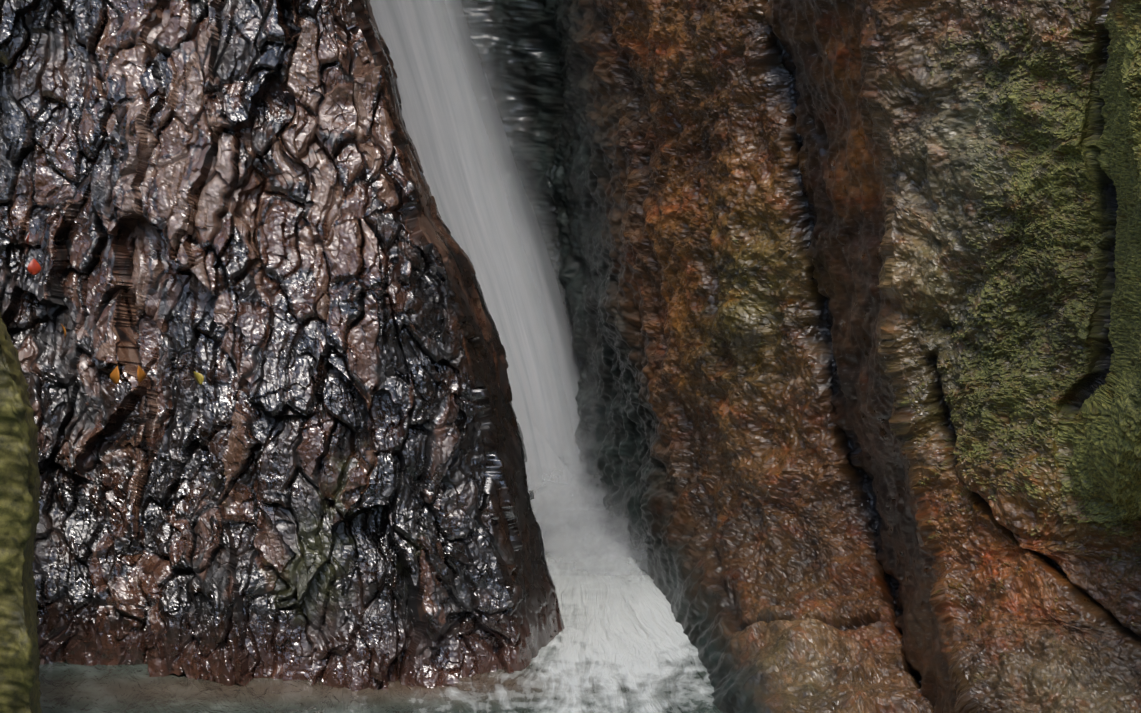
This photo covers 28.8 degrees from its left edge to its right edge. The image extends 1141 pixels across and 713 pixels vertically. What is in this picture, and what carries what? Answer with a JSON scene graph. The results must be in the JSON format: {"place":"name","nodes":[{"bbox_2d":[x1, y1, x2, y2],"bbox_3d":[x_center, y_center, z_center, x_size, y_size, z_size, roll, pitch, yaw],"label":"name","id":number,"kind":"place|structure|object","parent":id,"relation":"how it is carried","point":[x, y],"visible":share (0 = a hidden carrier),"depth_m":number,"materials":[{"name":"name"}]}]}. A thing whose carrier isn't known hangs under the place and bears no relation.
{"place":"outdoors","nodes":[
{"label":"outdoors","id":0,"kind":"place"},
{"bbox_2d":[0,312,41,712],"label":"rock","id":1,"kind":"object","parent":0,"point":[20,485],"visible":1,"depth_m":4.66,"materials":[{"name":"stone"}]},
{"bbox_2d":[0,0,564,690],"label":"rock","id":2,"kind":"object","parent":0,"point":[318,474],"visible":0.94,"depth_m":7.18,"materials":[{"name":"brown stone"}]},
{"bbox_2d":[27,258,40,274],"bbox_3d":[-1.662,-0.273,6.874,0.042,0.065,0.011,0,-3,-22],"label":"leaf","id":3,"kind":"object","parent":2,"relation":"on","point":[34,267],"visible":1,"depth_m":6.88,"materials":[{"name":"red plant"}]},
{"bbox_2d":[110,366,119,383],"bbox_3d":[-1.423,0.063,6.943,0.046,0.071,0.012,-2,-6,39],"label":"leaf","id":4,"kind":"object","parent":2,"relation":"on","point":[114,377],"visible":1,"depth_m":6.95,"materials":[{"name":"orange plant"}]},
{"bbox_2d":[137,365,145,385],"bbox_3d":[-1.347,0.059,6.947,0.011,0.065,0.042,-8,-7,27],"label":"leaf","id":5,"kind":"object","parent":2,"relation":"on","point":[141,375],"visible":1,"depth_m":6.95,"materials":[{"name":"orange plant"}]},
{"bbox_2d":[194,371,203,387],"bbox_3d":[-1.165,0.070,6.957,0.038,0.059,0.010,-28,3,38],"label":"leaf","id":6,"kind":"object","parent":2,"relation":"on","point":[199,377],"visible":1,"depth_m":6.95,"materials":[{"name":"yellow plant"}]},
{"bbox_2d":[370,0,623,553],"bbox_3d":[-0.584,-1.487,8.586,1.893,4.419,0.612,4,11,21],"label":"waterfall","id":7,"kind":"structure","parent":2,"relation":"attached to","point":[438,125],"depth_m":8.75,"materials":[{"name":"liquid"}]},
{"bbox_2d":[39,535,723,712],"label":"pool water","id":8,"kind":"structure","parent":0,"point":[640,655],"depth_m":7.02,"materials":[{"name":"white liquid"}]},
{"bbox_2d":[525,307,641,614],"bbox_3d":[0.144,0.342,8.166,0.670,0.958,1.248,0,10,-2],"label":"spray","id":9,"kind":"object","parent":8,"relation":"on","point":[579,435],"visible":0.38,"depth_m":8.77,"materials":[{"name":"white liquid"}]},
{"bbox_2d":[531,397,636,599],"bbox_3d":[-0.004,0.519,8.320,0.782,0.555,0.994,0,10,-2],"label":"spray","id":10,"kind":"object","parent":8,"relation":"on","point":[578,484],"visible":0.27,"depth_m":8.79,"materials":[{"name":"white liquid"}]},
{"bbox_2d":[526,430,648,606],"bbox_3d":[0.048,0.588,8.252,0.920,0.443,0.956,0,10,-2],"label":"spray","id":11,"kind":"object","parent":8,"relation":"on","point":[590,493],"visible":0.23,"depth_m":8.73,"materials":[{"name":"white liquid"}]},
{"bbox_2d":[535,498,640,599],"bbox_3d":[-0.031,0.703,8.111,0.704,0.265,0.469,0,10,-2],"label":"spray","id":12,"kind":"object","parent":8,"relation":"on","point":[555,536],"visible":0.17,"depth_m":8.35,"materials":[{"name":"white liquid"}]},
{"bbox_2d":[529,480,656,599],"bbox_3d":[0.090,0.672,8.184,1.109,0.301,0.623,0,10,-2],"label":"spray","id":13,"kind":"object","parent":8,"relation":"on","point":[574,532],"visible":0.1,"depth_m":8.50,"materials":[{"name":"white liquid"}]},
{"bbox_2d":[542,515,659,603],"bbox_3d":[0.172,0.734,8.033,0.869,0.230,0.447,0,10,-2],"label":"spray","id":14,"kind":"object","parent":8,"relation":"on","point":[612,556],"visible":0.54,"depth_m":8.26,"materials":[{"name":"white liquid"}]},
{"bbox_2d":[450,0,1140,712],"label":"rock","id":15,"kind":"object","parent":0,"point":[852,296],"visible":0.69,"depth_m":6.75,"materials":[{"name":"brown stone"}]}
]}

